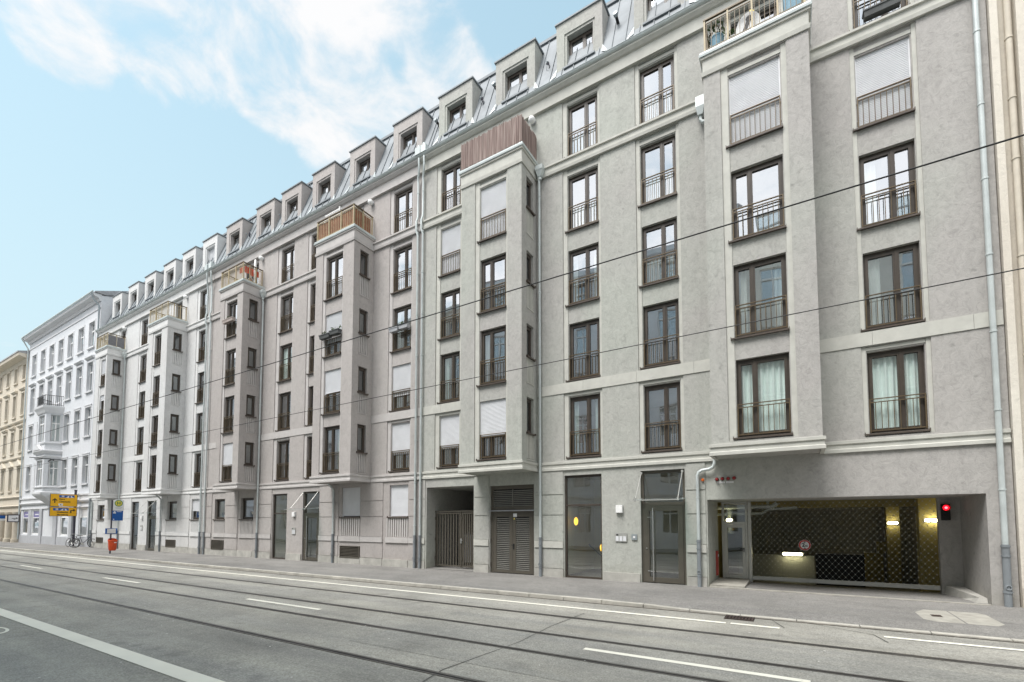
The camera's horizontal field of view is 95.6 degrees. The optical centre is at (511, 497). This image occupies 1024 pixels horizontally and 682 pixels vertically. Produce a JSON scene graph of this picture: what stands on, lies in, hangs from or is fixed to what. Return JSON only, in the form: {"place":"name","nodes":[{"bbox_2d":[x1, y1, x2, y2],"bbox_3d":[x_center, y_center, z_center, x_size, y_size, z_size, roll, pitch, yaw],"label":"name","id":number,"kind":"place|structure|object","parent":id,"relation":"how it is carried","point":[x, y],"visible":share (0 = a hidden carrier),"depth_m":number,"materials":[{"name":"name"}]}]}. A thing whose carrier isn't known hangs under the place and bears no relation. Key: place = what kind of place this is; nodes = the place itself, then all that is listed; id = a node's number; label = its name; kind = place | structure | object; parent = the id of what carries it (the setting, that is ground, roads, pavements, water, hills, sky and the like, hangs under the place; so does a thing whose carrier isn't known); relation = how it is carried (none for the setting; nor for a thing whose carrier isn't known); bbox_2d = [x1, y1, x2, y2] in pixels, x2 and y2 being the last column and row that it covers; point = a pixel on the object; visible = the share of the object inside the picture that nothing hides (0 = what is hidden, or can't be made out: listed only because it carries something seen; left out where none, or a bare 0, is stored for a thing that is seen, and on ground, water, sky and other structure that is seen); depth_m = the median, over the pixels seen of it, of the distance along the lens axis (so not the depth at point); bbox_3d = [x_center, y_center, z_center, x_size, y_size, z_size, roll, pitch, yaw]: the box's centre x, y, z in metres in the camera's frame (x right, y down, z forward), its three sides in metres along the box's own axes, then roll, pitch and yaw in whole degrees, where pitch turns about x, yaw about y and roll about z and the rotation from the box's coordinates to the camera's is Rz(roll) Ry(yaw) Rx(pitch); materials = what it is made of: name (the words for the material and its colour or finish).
{"place":"outdoors","nodes":[
{"label":"outdoors","id":0,"kind":"place"},
{"bbox_2d":[0,0,609,360],"label":"sky","id":1,"kind":"structure","parent":0,"point":[133,133],"materials":[{"name":"blue"}]},
{"bbox_2d":[0,548,1023,681],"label":"road","id":2,"kind":"structure","parent":0,"point":[29,653],"depth_m":8.56,"materials":[{"name":"grey asphalt"}]},
{"bbox_2d":[0,608,224,681],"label":"road marking","id":3,"kind":"object","parent":2,"relation":"on","point":[174,671],"visible":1,"depth_m":7.08,"materials":[{"name":"paint"}]},
{"bbox_2d":[0,579,475,681],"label":"rail groove","id":4,"kind":"object","parent":2,"relation":"on","point":[277,639],"depth_m":7.59},
{"bbox_2d":[1,579,485,681],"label":"tram rail","id":5,"kind":"object","parent":2,"relation":"on","point":[280,640],"depth_m":7.58,"materials":[{"name":"metal"}]},
{"bbox_2d":[3,566,718,681],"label":"rail groove","id":6,"kind":"object","parent":2,"relation":"on","point":[430,635],"depth_m":7.76},
{"bbox_2d":[1,550,725,622],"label":"road marking","id":7,"kind":"object","parent":2,"relation":"on","point":[432,593],"visible":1,"depth_m":12.28,"materials":[{"name":"paint"}]},
{"bbox_2d":[0,565,728,681],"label":"tram rail","id":8,"kind":"object","parent":2,"relation":"on","point":[596,661],"depth_m":7.89,"materials":[{"name":"metal"}]},
{"bbox_2d":[0,559,898,681],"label":"rail groove","id":9,"kind":"object","parent":2,"relation":"on","point":[537,632],"depth_m":7.87},
{"bbox_2d":[1,559,909,681],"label":"tram rail","id":10,"kind":"object","parent":2,"relation":"on","point":[812,669],"depth_m":7.92,"materials":[{"name":"metal"}]},
{"bbox_2d":[0,547,1023,642],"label":"kerb","id":11,"kind":"structure","parent":2,"relation":"on","point":[578,599],"depth_m":12.12,"materials":[{"name":"stone"}]},
{"bbox_2d":[0,553,1023,669],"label":"tram rail","id":12,"kind":"object","parent":2,"relation":"on","point":[976,663],"depth_m":8.50,"materials":[{"name":"metal"}]},
{"bbox_2d":[1,548,1022,642],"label":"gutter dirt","id":13,"kind":"structure","parent":2,"relation":"on","point":[626,606],"depth_m":10.39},
{"bbox_2d":[27,556,1023,668],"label":"rail groove","id":14,"kind":"object","parent":2,"relation":"on","point":[632,624],"depth_m":8.52},
{"bbox_2d":[349,611,1023,681],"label":"road patch","id":15,"kind":"object","parent":2,"relation":"on","point":[556,668],"visible":1,"depth_m":6.78,"materials":[{"name":"grey asphalt"}]},
{"bbox_2d":[584,648,810,681],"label":"road marking","id":16,"kind":"object","parent":15,"relation":"on","point":[718,668],"visible":1,"depth_m":6.27,"materials":[{"name":"paint"}]},
{"bbox_2d":[884,636,1023,650],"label":"road marking","id":17,"kind":"object","parent":2,"relation":"on","point":[955,643],"visible":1,"depth_m":7.41,"materials":[{"name":"paint"}]},
{"bbox_2d":[0,541,1023,638],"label":"sidewalk","id":18,"kind":"structure","parent":0,"point":[893,613],"depth_m":11.87,"materials":[{"name":"concrete"}]},
{"bbox_2d":[0,350,29,542],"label":"stucco house","id":19,"kind":"structure","parent":18,"relation":"on","point":[12,379],"depth_m":48.77,"materials":[{"name":"beige paint"}]},
{"bbox_2d":[49,490,77,545],"bbox_3d":[-35.990,1.798,37.191,0.235,4.900,1.660,-2,-4,31],"label":"direction sign","id":20,"kind":"object","parent":18,"relation":"on","point":[66,504],"visible":1,"depth_m":37.28,"materials":[{"name":"metal"}]},
{"bbox_2d":[17,290,127,546],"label":"stucco house","id":21,"kind":"structure","parent":18,"relation":"on","point":[60,376],"depth_m":40.79,"materials":[{"name":"white paint"}]},
{"bbox_2d":[22,510,38,533],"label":"shop window","id":22,"kind":"structure","parent":21,"relation":"in","point":[25,515],"depth_m":45.75,"materials":[{"name":"white paint"}]},
{"bbox_2d":[48,460,57,485],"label":"window","id":23,"kind":"structure","parent":21,"relation":"in","point":[53,467],"depth_m":40.68,"materials":[{"name":"white glass"}]},
{"bbox_2d":[50,415,60,441],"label":"window","id":24,"kind":"structure","parent":21,"relation":"in","point":[55,422],"depth_m":40.91,"materials":[{"name":"grey glass"}]},
{"bbox_2d":[105,499,123,553],"bbox_3d":[-24.896,1.861,29.038,0.132,3.486,0.870,-2,-4,31],"label":"bus stop sign","id":25,"kind":"object","parent":18,"relation":"on","point":[117,504],"visible":0.99,"depth_m":29.08,"materials":[{"name":"metal"}]},
{"bbox_2d":[88,232,226,553],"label":"apartment house","id":26,"kind":"structure","parent":18,"relation":"on","point":[158,347],"depth_m":30.59,"materials":[{"name":"white paint"}]},
{"bbox_2d":[133,463,141,491],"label":"window","id":27,"kind":"structure","parent":26,"relation":"in","point":[138,485],"depth_m":32.96,"materials":[{"name":"brown glass"}]},
{"bbox_2d":[147,455,156,487],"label":"window","id":28,"kind":"structure","parent":26,"relation":"in","point":[153,481],"depth_m":29.32,"materials":[{"name":"brown glass"}]},
{"bbox_2d":[147,501,156,550],"bbox_3d":[-24.300,1.921,31.368,1.350,3.361,0.207,-2,-4,31],"label":"entrance door","id":29,"kind":"structure","parent":26,"relation":"in","point":[150,517],"depth_m":31.58,"materials":[{"name":"grey metal"}]},
{"bbox_2d":[149,416,157,447],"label":"window","id":30,"kind":"structure","parent":26,"relation":"in","point":[153,435],"depth_m":29.48,"materials":[{"name":"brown glass"}]},
{"bbox_2d":[150,376,159,406],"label":"window","id":31,"kind":"structure","parent":26,"relation":"in","point":[157,383],"depth_m":29.63,"materials":[{"name":"brown glass"}]},
{"bbox_2d":[152,335,161,366],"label":"window","id":32,"kind":"structure","parent":26,"relation":"in","point":[158,359],"depth_m":29.73,"materials":[{"name":"brown glass"}]},
{"bbox_2d":[165,501,176,519],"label":"window","id":33,"kind":"structure","parent":26,"relation":"in","point":[173,505],"depth_m":30.10,"materials":[{"name":"grey glass"}]},
{"bbox_2d":[192,454,202,487],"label":"window","id":34,"kind":"structure","parent":26,"relation":"in","point":[198,468],"depth_m":28.65,"materials":[{"name":"clear glass"}]},
{"bbox_2d":[193,413,204,445],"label":"window","id":35,"kind":"structure","parent":26,"relation":"in","point":[200,416],"depth_m":28.83,"materials":[{"name":"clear glass"}]},
{"bbox_2d":[195,372,205,403],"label":"window","id":36,"kind":"structure","parent":26,"relation":"in","point":[201,388],"depth_m":28.91,"materials":[{"name":"clear glass"}]},
{"bbox_2d":[196,330,207,362],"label":"window","id":37,"kind":"structure","parent":26,"relation":"in","point":[202,357],"depth_m":29.10,"materials":[{"name":"clear glass"}]},
{"bbox_2d":[200,291,208,319],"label":"window","id":38,"kind":"structure","parent":26,"relation":"in","point":[204,302],"depth_m":29.19,"materials":[{"name":"clear glass"}]},
{"bbox_2d":[915,609,1003,626],"bbox_3d":[8.583,2.344,8.987,1.200,0.074,1.460,-2,-4,31],"label":"manhole cover","id":39,"kind":"object","parent":18,"relation":"on","point":[966,617],"visible":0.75,"depth_m":8.92,"materials":[{"name":"concrete"}]},
{"bbox_2d":[0,268,1023,472],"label":"tram wire","id":40,"kind":"object","parent":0,"point":[619,348],"visible":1,"depth_m":8.05,"materials":[{"name":"black metal"}]},
{"bbox_2d":[2,134,1023,445],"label":"tram wire","id":41,"kind":"object","parent":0,"point":[624,256],"visible":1,"depth_m":5.46,"materials":[{"name":"black metal"}]},
{"bbox_2d":[627,577,918,625],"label":"ground","id":42,"kind":"structure","parent":0,"point":[878,587],"depth_m":16.68,"materials":[{"name":"concrete"}]},
{"bbox_2d":[201,104,438,567],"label":"apartment house","id":43,"kind":"structure","parent":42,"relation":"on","point":[342,481],"depth_m":21.85,"materials":[{"name":"grey paint"}]},
{"bbox_2d":[212,499,224,519],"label":"window","id":44,"kind":"structure","parent":43,"relation":"in","point":[220,502],"depth_m":27.07,"materials":[{"name":"clear glass"}]},
{"bbox_2d":[219,443,232,481],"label":"window","id":45,"kind":"structure","parent":43,"relation":"in","point":[228,448],"depth_m":24.80,"materials":[{"name":"white glass"}]},
{"bbox_2d":[221,396,233,433],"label":"window","id":46,"kind":"structure","parent":43,"relation":"in","point":[229,421],"depth_m":24.96,"materials":[{"name":"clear glass"}]},
{"bbox_2d":[222,349,235,386],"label":"window","id":47,"kind":"structure","parent":43,"relation":"in","point":[230,371],"depth_m":25.09,"materials":[{"name":"clear glass"}]},
{"bbox_2d":[224,301,236,339],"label":"window","id":48,"kind":"structure","parent":43,"relation":"in","point":[231,327],"depth_m":25.23,"materials":[{"name":"clear glass"}]},
{"bbox_2d":[238,498,253,519],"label":"window","id":49,"kind":"structure","parent":43,"relation":"in","point":[248,503],"depth_m":25.60,"materials":[{"name":"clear glass"}]},
{"bbox_2d":[272,494,286,558],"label":"tall window","id":50,"kind":"structure","parent":43,"relation":"in","point":[274,521],"depth_m":24.16,"materials":[{"name":"brown metal"}]},
{"bbox_2d":[274,440,289,480],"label":"window","id":51,"kind":"structure","parent":43,"relation":"in","point":[283,467],"depth_m":24.11,"materials":[{"name":"clear glass"}]},
{"bbox_2d":[275,392,290,431],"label":"window","id":52,"kind":"structure","parent":43,"relation":"in","point":[285,399],"depth_m":24.27,"materials":[{"name":"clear glass"}]},
{"bbox_2d":[276,344,291,382],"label":"window","id":53,"kind":"structure","parent":43,"relation":"in","point":[286,365],"depth_m":24.43,"materials":[{"name":"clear glass"}]},
{"bbox_2d":[278,294,292,333],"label":"window","id":54,"kind":"structure","parent":43,"relation":"in","point":[287,319],"depth_m":24.52,"materials":[{"name":"clear glass"}]},
{"bbox_2d":[282,247,294,282],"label":"window","id":55,"kind":"structure","parent":43,"relation":"in","point":[288,272],"depth_m":24.69,"materials":[{"name":"clear glass"}]},
{"bbox_2d":[304,437,311,478],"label":"window","id":56,"kind":"structure","parent":43,"relation":"in","point":[310,438],"depth_m":22.98,"materials":[{"name":"clear glass"}]},
{"bbox_2d":[303,491,319,560],"bbox_3d":[-9.727,1.397,22.544,1.260,3.366,0.207,-2,-4,31],"label":"entrance door","id":57,"kind":"structure","parent":43,"relation":"in","point":[306,515],"depth_m":22.68,"materials":[{"name":"grey metal"}]},
{"bbox_2d":[319,426,339,473],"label":"window","id":58,"kind":"structure","parent":43,"relation":"in","point":[332,434],"depth_m":20.43,"materials":[{"name":"clear glass"}]},
{"bbox_2d":[321,368,340,415],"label":"window","id":59,"kind":"structure","parent":43,"relation":"in","point":[333,378],"depth_m":20.54,"materials":[{"name":"white glass"}]},
{"bbox_2d":[322,311,341,358],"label":"window","id":60,"kind":"structure","parent":43,"relation":"in","point":[334,320],"depth_m":20.66,"materials":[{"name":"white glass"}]},
{"bbox_2d":[323,254,342,301],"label":"window","id":61,"kind":"structure","parent":43,"relation":"in","point":[335,285],"depth_m":20.85,"materials":[{"name":"clear glass"}]},
{"bbox_2d":[339,487,359,517],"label":"window","id":62,"kind":"structure","parent":43,"relation":"in","point":[351,496],"depth_m":21.16,"materials":[{"name":"white glass"}]},
{"bbox_2d":[356,424,367,453],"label":"window","id":63,"kind":"structure","parent":43,"relation":"in","point":[362,427],"depth_m":20.26,"materials":[{"name":"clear glass"}]},
{"bbox_2d":[387,485,407,517],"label":"window","id":64,"kind":"structure","parent":43,"relation":"in","point":[399,493],"depth_m":19.61,"materials":[{"name":"white glass"}]},
{"bbox_2d":[388,422,409,472],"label":"window","id":65,"kind":"structure","parent":43,"relation":"in","point":[400,453],"depth_m":19.75,"materials":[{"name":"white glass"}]},
{"bbox_2d":[389,363,410,411],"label":"window","id":66,"kind":"structure","parent":43,"relation":"in","point":[402,373],"depth_m":19.90,"materials":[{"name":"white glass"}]},
{"bbox_2d":[390,305,410,352],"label":"window","id":67,"kind":"structure","parent":43,"relation":"in","point":[402,338],"depth_m":20.07,"materials":[{"name":"clear glass"}]},
{"bbox_2d":[390,245,411,294],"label":"window","id":68,"kind":"structure","parent":43,"relation":"in","point":[403,270],"depth_m":20.21,"materials":[{"name":"clear glass"}]},
{"bbox_2d":[391,187,412,234],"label":"window","id":69,"kind":"structure","parent":43,"relation":"in","point":[404,200],"depth_m":20.34,"materials":[{"name":"clear glass"}]},
{"bbox_2d":[417,0,1019,606],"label":"apartment house","id":70,"kind":"structure","parent":42,"relation":"on","point":[837,436],"depth_m":13.66,"materials":[{"name":"grey paint"}]},
{"bbox_2d":[436,415,458,468],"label":"window","id":71,"kind":"structure","parent":70,"relation":"in","point":[449,444],"depth_m":18.39,"materials":[{"name":"white glass"}]},
{"bbox_2d":[437,352,459,403],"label":"window","id":72,"kind":"structure","parent":70,"relation":"in","point":[450,362],"depth_m":18.55,"materials":[{"name":"clear glass"}]},
{"bbox_2d":[437,289,459,340],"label":"window","id":73,"kind":"structure","parent":70,"relation":"in","point":[450,320],"depth_m":18.68,"materials":[{"name":"clear glass"}]},
{"bbox_2d":[438,224,460,277],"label":"window","id":74,"kind":"structure","parent":70,"relation":"in","point":[450,258],"depth_m":18.78,"materials":[{"name":"white glass"}]},
{"bbox_2d":[438,163,460,213],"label":"window","id":75,"kind":"structure","parent":70,"relation":"in","point":[451,195],"depth_m":18.98,"materials":[{"name":"clear glass"}]},
{"bbox_2d":[476,398,505,460],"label":"window","id":76,"kind":"structure","parent":70,"relation":"in","point":[493,413],"depth_m":16.00,"materials":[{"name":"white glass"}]},
{"bbox_2d":[476,326,505,386],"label":"window","id":77,"kind":"structure","parent":70,"relation":"in","point":[493,361],"depth_m":16.17,"materials":[{"name":"clear glass"}]},
{"bbox_2d":[476,254,505,314],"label":"window","id":78,"kind":"structure","parent":70,"relation":"in","point":[494,269],"depth_m":16.31,"materials":[{"name":"clear glass"}]},
{"bbox_2d":[477,180,505,243],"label":"window","id":79,"kind":"structure","parent":70,"relation":"in","point":[493,198],"depth_m":16.40,"materials":[{"name":"white glass"}]},
{"bbox_2d":[491,484,533,574],"bbox_3d":[0.000,1.273,16.664,1.890,3.420,0.230,-2,-4,31],"label":"louvred door","id":80,"kind":"structure","parent":70,"relation":"in","point":[512,506],"depth_m":16.67,"materials":[{"name":"grey paint"}]},
{"bbox_2d":[564,95,597,157],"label":"window","id":81,"kind":"structure","parent":70,"relation":"in","point":[582,134],"depth_m":16.01,"materials":[{"name":"clear glass"}]},
{"bbox_2d":[565,168,598,233],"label":"window","id":82,"kind":"structure","parent":70,"relation":"in","point":[583,188],"depth_m":15.85,"materials":[{"name":"clear glass"}]},
{"bbox_2d":[565,243,599,306],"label":"window","id":83,"kind":"structure","parent":70,"relation":"in","point":[583,284],"depth_m":15.73,"materials":[{"name":"clear glass"}]},
{"bbox_2d":[565,319,600,382],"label":"window","id":84,"kind":"structure","parent":70,"relation":"in","point":[584,336],"depth_m":15.58,"materials":[{"name":"clear glass"}]},
{"bbox_2d":[566,394,600,458],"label":"window","id":85,"kind":"structure","parent":70,"relation":"in","point":[585,435],"depth_m":15.45,"materials":[{"name":"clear glass"}]},
{"bbox_2d":[565,474,602,579],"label":"tall window","id":86,"kind":"structure","parent":70,"relation":"in","point":[591,475],"depth_m":15.47,"materials":[{"name":"brown metal"}]},
{"bbox_2d":[636,57,674,125],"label":"window","id":87,"kind":"structure","parent":70,"relation":"in","point":[657,97],"depth_m":14.70,"materials":[{"name":"clear glass"}]},
{"bbox_2d":[637,136,676,207],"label":"window","id":88,"kind":"structure","parent":70,"relation":"in","point":[658,160],"depth_m":14.55,"materials":[{"name":"clear glass"}]},
{"bbox_2d":[639,218,678,287],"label":"window","id":89,"kind":"structure","parent":70,"relation":"in","point":[660,264],"depth_m":14.41,"materials":[{"name":"clear glass"}]},
{"bbox_2d":[640,300,680,369],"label":"window","id":90,"kind":"structure","parent":70,"relation":"in","point":[661,321],"depth_m":14.27,"materials":[{"name":"clear glass"}]},
{"bbox_2d":[641,382,681,452],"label":"window","id":91,"kind":"structure","parent":70,"relation":"in","point":[662,402],"depth_m":14.14,"materials":[{"name":"clear glass"}]},
{"bbox_2d":[641,469,686,584],"bbox_3d":[4.535,0.873,13.909,1.300,3.393,0.207,-2,-4,31],"label":"entrance door","id":92,"kind":"structure","parent":70,"relation":"in","point":[646,508],"depth_m":13.93,"materials":[{"name":"grey metal"}]},
{"bbox_2d":[706,19,724,45],"bbox_3d":[5.671,-12.651,12.912,0.600,0.952,0.596,0,-3,6],"label":"flower pot","id":93,"kind":"object","parent":70,"relation":"on","point":[717,37],"visible":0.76,"depth_m":12.78,"materials":[{"name":"blue ceramic"}]},
{"bbox_2d":[721,502,748,578],"bbox_3d":[7.005,1.338,14.592,0.730,2.390,0.135,-2,-4,31],"label":"side door","id":94,"kind":"structure","parent":70,"relation":"in","point":[724,527],"depth_m":14.57,"materials":[{"name":"metal"}]},
{"bbox_2d":[736,11,760,33],"bbox_3d":[6.428,-12.572,12.590,0.600,0.760,0.530,-2,-4,31],"label":"garden chair","id":95,"kind":"object","parent":70,"relation":"on","point":[740,29],"visible":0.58,"depth_m":12.39,"materials":[{"name":"white paint"}]},
{"bbox_2d":[731,5,776,33],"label":"window","id":96,"kind":"structure","parent":70,"relation":"in","point":[773,10],"depth_m":13.15,"materials":[{"name":"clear glass"}]},
{"bbox_2d":[726,56,782,148],"bbox_3d":[6.298,-10.304,12.141,1.320,1.997,0.187,-2,-4,31],"label":"window","id":97,"kind":"structure","parent":70,"relation":"in","point":[754,94],"depth_m":12.15,"materials":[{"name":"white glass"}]},
{"bbox_2d":[728,156,785,243],"bbox_3d":[6.322,-7.681,12.040,1.320,1.967,0.277,-2,-4,31],"label":"window","id":98,"kind":"structure","parent":70,"relation":"in","point":[758,189],"depth_m":12.06,"materials":[{"name":"clear glass"}]},
{"bbox_2d":[731,254,789,339],"bbox_3d":[6.337,-5.103,11.930,1.320,2.007,0.338,-2,-4,31],"label":"window","id":99,"kind":"structure","parent":70,"relation":"in","point":[760,287],"depth_m":11.92,"materials":[{"name":"clear glass"}]},
{"bbox_2d":[733,353,792,439],"bbox_3d":[6.338,-2.537,11.796,1.320,2.087,0.342,-2,-4,31],"label":"window","id":100,"kind":"structure","parent":70,"relation":"in","point":[763,383],"depth_m":11.84,"materials":[{"name":"clear glass"}]},
{"bbox_2d":[849,0,910,30],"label":"window","id":101,"kind":"structure","parent":70,"relation":"in","point":[858,6],"depth_m":11.98,"materials":[{"name":"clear glass"}]},
{"bbox_2d":[862,0,900,22],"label":"flower box","id":102,"kind":"object","parent":70,"relation":"on","point":[877,10],"visible":1,"depth_m":11.57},
{"bbox_2d":[853,37,915,131],"bbox_3d":[9.254,-10.331,11.635,1.220,1.997,0.187,-2,-4,31],"label":"window","id":103,"kind":"structure","parent":70,"relation":"in","point":[883,75],"depth_m":11.64,"materials":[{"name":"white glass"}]},
{"bbox_2d":[857,141,920,230],"bbox_3d":[9.294,-7.706,11.561,1.220,1.967,0.340,-2,-4,31],"label":"window","id":104,"kind":"structure","parent":70,"relation":"in","point":[891,199],"depth_m":11.53,"materials":[{"name":"clear glass"}]},
{"bbox_2d":[861,243,925,331],"bbox_3d":[9.294,-5.130,11.425,1.220,2.007,0.340,-2,-4,31],"label":"window","id":105,"kind":"structure","parent":70,"relation":"in","point":[895,270],"depth_m":11.40,"materials":[{"name":"clear glass"}]},
{"bbox_2d":[865,345,930,435],"bbox_3d":[9.294,-2.563,11.290,1.220,2.087,0.342,-2,-4,31],"label":"window","id":106,"kind":"structure","parent":70,"relation":"in","point":[896,378],"depth_m":11.28,"materials":[{"name":"clear glass"}]},
{"bbox_2d":[940,504,950,519],"bbox_3d":[11.182,0.385,11.962,0.170,0.424,0.180,-2,-4,31],"label":"signal lamp","id":107,"kind":"object","parent":70,"relation":"attached to","point":[945,511],"visible":1,"depth_m":11.95,"materials":[{"name":"plastic"}]},
{"bbox_2d":[985,0,1023,607],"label":"neighbour house","id":108,"kind":"structure","parent":42,"relation":"on","point":[1005,27],"depth_m":10.22,"materials":[{"name":"beige paint"}]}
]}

